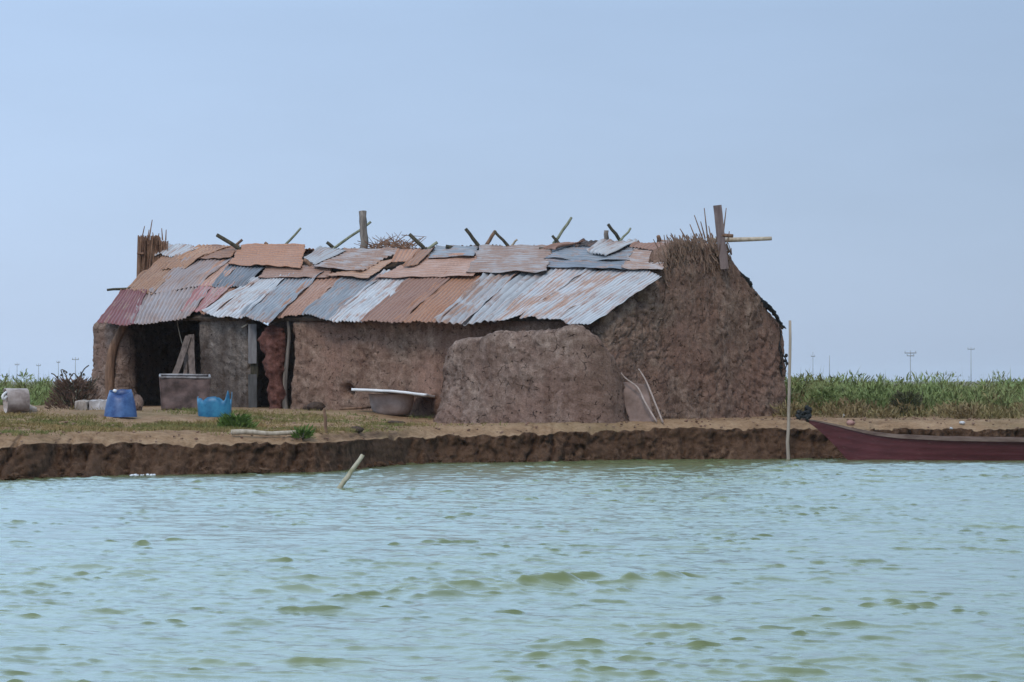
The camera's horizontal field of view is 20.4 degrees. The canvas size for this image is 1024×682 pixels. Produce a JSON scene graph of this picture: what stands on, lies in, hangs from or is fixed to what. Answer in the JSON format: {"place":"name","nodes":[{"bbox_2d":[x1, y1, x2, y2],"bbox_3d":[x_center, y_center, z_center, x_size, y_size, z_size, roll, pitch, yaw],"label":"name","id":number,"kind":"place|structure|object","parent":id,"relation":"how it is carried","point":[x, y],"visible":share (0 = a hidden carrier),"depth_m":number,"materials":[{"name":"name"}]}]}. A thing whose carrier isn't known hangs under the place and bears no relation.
{"place":"outdoors","nodes":[
{"label":"outdoors","id":0,"kind":"place"},
{"bbox_2d":[0,458,1023,681],"bbox_3d":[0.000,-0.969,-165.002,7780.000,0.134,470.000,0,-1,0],"label":"water","id":1,"kind":"structure","parent":0,"point":[753,570],"depth_m":19.79,"materials":[{"name":"teal liquid"}]},
{"bbox_2d":[130,474,155,476],"bbox_3d":[-5.222,1.896,40.197,0.342,0.039,0.356,0,-1,0],"label":"foam","id":2,"kind":"object","parent":1,"relation":"on","point":[131,475],"visible":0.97,"depth_m":40.24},
{"bbox_2d":[337,454,363,487],"bbox_3d":[-2.090,1.752,35.311,0.523,0.705,0.068,0,-1,0],"label":"wooden stake","id":3,"kind":"object","parent":1,"relation":"in","point":[345,479],"visible":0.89,"depth_m":35.29,"materials":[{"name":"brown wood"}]},
{"bbox_2d":[795,405,1023,460],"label":"wooden boat","id":4,"kind":"object","parent":1,"relation":"on","point":[849,443],"visible":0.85,"depth_m":48.01,"materials":[{"name":"red paint"}]},
{"bbox_2d":[0,381,1023,479],"bbox_3d":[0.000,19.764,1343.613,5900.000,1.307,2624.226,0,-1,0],"label":"ground","id":5,"kind":"structure","parent":0,"point":[111,453],"depth_m":47.13,"materials":[{"name":"brown soil"}]},
{"bbox_2d":[1,388,29,412],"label":"plastic tub","id":6,"kind":"object","parent":5,"relation":"on","point":[15,400],"visible":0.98,"depth_m":47.73,"materials":[{"name":"white plastic"}]},
{"bbox_2d":[29,405,36,411],"bbox_3d":[-8.191,1.159,48.327,0.240,0.161,0.205,0,-1,-31],"label":"pale stone","id":7,"kind":"object","parent":5,"relation":"on","point":[33,408],"visible":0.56,"depth_m":48.27,"materials":[{"name":"white stone"}]},
{"bbox_2d":[0,369,73,405],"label":"scrub","id":8,"kind":"object","parent":5,"relation":"on","point":[40,392],"visible":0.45,"depth_m":65.27,"materials":[{"name":"green plant"}]},
{"bbox_2d":[51,365,88,391],"bbox_3d":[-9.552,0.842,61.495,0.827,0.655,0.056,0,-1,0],"label":"dead shrub","id":9,"kind":"object","parent":5,"relation":"on","point":[65,372],"visible":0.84,"depth_m":61.49,"materials":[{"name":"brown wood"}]},
{"bbox_2d":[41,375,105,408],"bbox_3d":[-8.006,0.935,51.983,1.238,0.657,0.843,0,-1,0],"label":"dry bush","id":10,"kind":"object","parent":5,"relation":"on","point":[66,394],"visible":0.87,"depth_m":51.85,"materials":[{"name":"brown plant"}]},
{"bbox_2d":[75,400,89,409],"bbox_3d":[-7.465,1.129,49.445,0.232,0.221,0.444,0,-1,0],"label":"stone block","id":11,"kind":"object","parent":5,"relation":"on","point":[81,404],"depth_m":49.25,"materials":[{"name":"white stone"}]},
{"bbox_2d":[89,399,106,409],"bbox_3d":[-7.176,1.125,49.546,0.350,0.238,0.436,0,-1,0],"label":"stone block","id":12,"kind":"object","parent":5,"relation":"on","point":[96,404],"depth_m":49.35,"materials":[{"name":"grey stone"}]},
{"bbox_2d":[104,389,136,416],"bbox_3d":[-6.565,1.038,47.690,0.556,0.468,0.554,0,-1,0],"label":"plastic drum","id":13,"kind":"object","parent":5,"relation":"on","point":[120,402],"visible":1,"depth_m":47.51,"materials":[{"name":"blue plastic"}]},
{"bbox_2d":[134,395,143,410],"bbox_3d":[-6.669,1.120,50.707,0.202,0.330,0.330,0,-1,0],"label":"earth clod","id":14,"kind":"object","parent":5,"relation":"on","point":[139,402],"visible":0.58,"depth_m":50.60,"materials":[{"name":"soil"}]},
{"bbox_2d":[159,374,210,409],"bbox_3d":[-5.949,0.926,51.760,1.024,0.665,0.666,0,-1,0],"label":"steel tank","id":15,"kind":"object","parent":5,"relation":"on","point":[181,391],"visible":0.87,"depth_m":51.45,"materials":[{"name":"metal"}]},
{"bbox_2d":[172,335,190,373],"bbox_3d":[-6.595,0.348,56.684,0.130,0.922,0.523,-1,-1,36],"label":"leaning board","id":16,"kind":"object","parent":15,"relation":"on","point":[182,355],"visible":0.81,"depth_m":56.70,"materials":[{"name":"brown wood"}]},
{"bbox_2d":[188,334,195,373],"bbox_3d":[-6.392,0.329,56.742,0.144,0.938,0.409,0,-1,-11],"label":"leaning board","id":17,"kind":"object","parent":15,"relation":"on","point":[191,359],"visible":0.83,"depth_m":56.74,"materials":[{"name":"brown wood"}]},
{"bbox_2d":[183,351,187,373],"bbox_3d":[-6.517,0.500,56.800,0.094,0.594,0.383,0,-1,0],"label":"leaning board","id":18,"kind":"object","parent":17,"relation":"attached to","point":[185,367],"visible":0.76,"depth_m":56.80,"materials":[{"name":"wood"}]},
{"bbox_2d":[197,391,231,416],"bbox_3d":[-5.103,1.075,48.830,0.598,0.455,0.479,0,-1,0],"label":"cut jug","id":19,"kind":"object","parent":5,"relation":"on","point":[214,406],"visible":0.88,"depth_m":48.61,"materials":[{"name":"blue plastic"}]},
{"bbox_2d":[216,412,260,427],"bbox_3d":[-4.372,1.258,45.166,0.774,0.304,0.534,0,-1,0],"label":"weed tuft","id":20,"kind":"object","parent":5,"relation":"on","point":[242,421],"visible":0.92,"depth_m":45.08,"materials":[{"name":"green plant"}]},
{"bbox_2d":[0,406,506,436],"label":"grass","id":21,"kind":"structure","parent":5,"relation":"on","point":[210,426],"depth_m":45.75,"materials":[{"name":"green plant"}]},
{"bbox_2d":[231,429,298,435],"bbox_3d":[-3.601,1.357,42.222,1.218,0.101,0.084,0,-1,-29],"label":"fallen pole","id":22,"kind":"object","parent":5,"relation":"on","point":[252,432],"visible":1,"depth_m":42.12,"materials":[{"name":"brown wood"}]},
{"bbox_2d":[257,324,287,408],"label":"mud pillar","id":23,"kind":"structure","parent":5,"relation":"on","point":[271,339],"depth_m":55.24,"materials":[{"name":"brown soil"}]},
{"bbox_2d":[289,424,316,439],"bbox_3d":[-3.117,1.345,42.429,0.491,0.254,0.314,0,-1,0],"label":"weed tuft","id":24,"kind":"object","parent":5,"relation":"on","point":[304,432],"visible":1,"depth_m":42.37,"materials":[{"name":"green plant"}]},
{"bbox_2d":[307,401,325,410],"bbox_3d":[-3.677,1.247,53.421,0.351,0.224,0.251,0,-1,0],"label":"earth clod","id":25,"kind":"object","parent":5,"relation":"on","point":[317,405],"visible":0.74,"depth_m":53.34,"materials":[{"name":"brown soil"}]},
{"bbox_2d":[323,408,327,432],"bbox_3d":[-2.829,1.255,43.165,0.082,0.476,0.063,0,-1,0],"label":"thin stake","id":26,"kind":"object","parent":5,"relation":"on","point":[325,418],"visible":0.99,"depth_m":43.15,"materials":[{"name":"brown wood"}]},
{"bbox_2d":[339,406,370,409],"bbox_3d":[-2.803,1.240,53.020,0.842,0.090,0.067,0,-1,-17],"label":"fallen stick","id":27,"kind":"object","parent":5,"relation":"on","point":[351,408],"visible":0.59,"depth_m":52.96,"materials":[{"name":"brown wood"}]},
{"bbox_2d":[351,426,363,432],"bbox_3d":[-2.411,1.379,44.301,0.223,0.117,0.166,0,-1,0],"label":"earth clod","id":28,"kind":"object","parent":5,"relation":"on","point":[360,429],"visible":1,"depth_m":44.26,"materials":[{"name":"brown soil"}]},
{"bbox_2d":[368,394,413,414],"bbox_3d":[-2.216,1.169,52.389,0.864,0.390,0.696,0,-1,0],"label":"basin","id":29,"kind":"object","parent":5,"relation":"on","point":[393,404],"visible":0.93,"depth_m":52.13,"materials":[{"name":"grey metal"}]},
{"bbox_2d":[351,388,434,397],"bbox_3d":[-2.165,0.958,52.390,1.528,0.181,1.103,0,-1,0],"label":"cover board","id":30,"kind":"object","parent":29,"relation":"on","point":[393,392],"visible":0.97,"depth_m":51.84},
{"bbox_2d":[388,420,404,423],"bbox_3d":[-2.037,1.431,49.617,0.343,0.091,0.231,0,-1,0],"label":"earth clod","id":31,"kind":"object","parent":5,"relation":"on","point":[391,421],"visible":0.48,"depth_m":49.57,"materials":[{"name":"brown soil"}]},
{"bbox_2d":[5,453,845,479],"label":"bank clods","id":32,"kind":"object","parent":5,"relation":"on","point":[252,469],"visible":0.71,"depth_m":41.89,"materials":[{"name":"brown soil"}]},
{"bbox_2d":[90,205,787,418],"bbox_3d":[-2.031,-0.418,56.835,15.766,4.549,6.534,-1,-1,40],"label":"mud hut","id":33,"kind":"object","parent":5,"relation":"on","point":[688,328],"visible":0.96,"depth_m":53.95,"materials":[{"name":"soil"}]},
{"bbox_2d":[8,372,1007,388],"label":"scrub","id":34,"kind":"object","parent":5,"relation":"on","point":[786,376],"visible":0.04,"depth_m":189.42,"materials":[{"name":"green plant"}]},
{"bbox_2d":[0,415,1018,442],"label":"soil crumbs","id":35,"kind":"object","parent":5,"relation":"on","point":[825,419],"visible":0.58,"depth_m":49.19,"materials":[{"name":"soil"}]},
{"bbox_2d":[433,324,628,423],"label":"mud wall","id":36,"kind":"structure","parent":5,"relation":"on","point":[570,373],"depth_m":49.83,"materials":[{"name":"soil"}]},
{"bbox_2d":[623,382,654,421],"bbox_3d":[2.178,1.078,49.687,0.617,0.743,0.423,0,-1,0],"label":"leaning board","id":37,"kind":"object","parent":5,"relation":"on","point":[636,408],"visible":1,"depth_m":49.66,"materials":[{"name":"brown wood"}]},
{"bbox_2d":[621,373,656,421],"bbox_3d":[2.196,0.946,49.571,0.851,0.941,0.099,-1,-1,37],"label":"bent stick","id":38,"kind":"object","parent":5,"relation":"on","point":[647,406],"visible":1,"depth_m":49.51,"materials":[{"name":"grey wood"}]},
{"bbox_2d":[638,369,663,422],"bbox_3d":[2.428,0.953,49.547,0.055,0.952,0.662,1,-1,-38],"label":"bent stick","id":39,"kind":"object","parent":5,"relation":"on","point":[660,416],"visible":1,"depth_m":49.51,"materials":[{"name":"grey wood"}]},
{"bbox_2d":[786,320,791,458],"bbox_3d":[4.747,0.986,48.795,0.102,2.680,0.074,0,-1,0],"label":"mooring pole","id":40,"kind":"object","parent":5,"relation":"on","point":[788,403],"visible":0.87,"depth_m":48.77,"materials":[{"name":"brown wood"}]},
{"bbox_2d":[846,420,854,424],"bbox_3d":[5.945,1.436,49.906,0.151,0.105,0.111,0,-1,23],"label":"pink scrap","id":41,"kind":"object","parent":5,"relation":"on","point":[850,422],"visible":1,"depth_m":49.87,"materials":[{"name":"pink"}]},
{"bbox_2d":[769,391,1023,419],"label":"dry scrub","id":42,"kind":"object","parent":5,"relation":"on","point":[960,411],"visible":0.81,"depth_m":53.69,"materials":[{"name":"beige plant"}]},
{"bbox_2d":[784,368,1023,416],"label":"scrub","id":43,"kind":"object","parent":5,"relation":"on","point":[833,389],"visible":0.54,"depth_m":56.94,"materials":[{"name":"green plant"}]},
{"bbox_2d":[886,389,928,415],"bbox_3d":[7.570,1.179,54.584,0.886,0.558,0.614,0,-1,0],"label":"dark bush","id":44,"kind":"object","parent":5,"relation":"on","point":[911,396],"visible":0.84,"depth_m":54.53,"materials":[{"name":"green plant"}]},
{"bbox_2d":[904,350,915,382],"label":"utility pole","id":45,"kind":"object","parent":5,"relation":"on","point":[910,352],"visible":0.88,"depth_m":619.87,"materials":[{"name":"concrete"}]},
{"bbox_2d":[0,0,1023,380],"label":"sky","id":46,"kind":"structure","parent":0,"point":[878,145],"materials":[{"name":"blue"}]}
]}

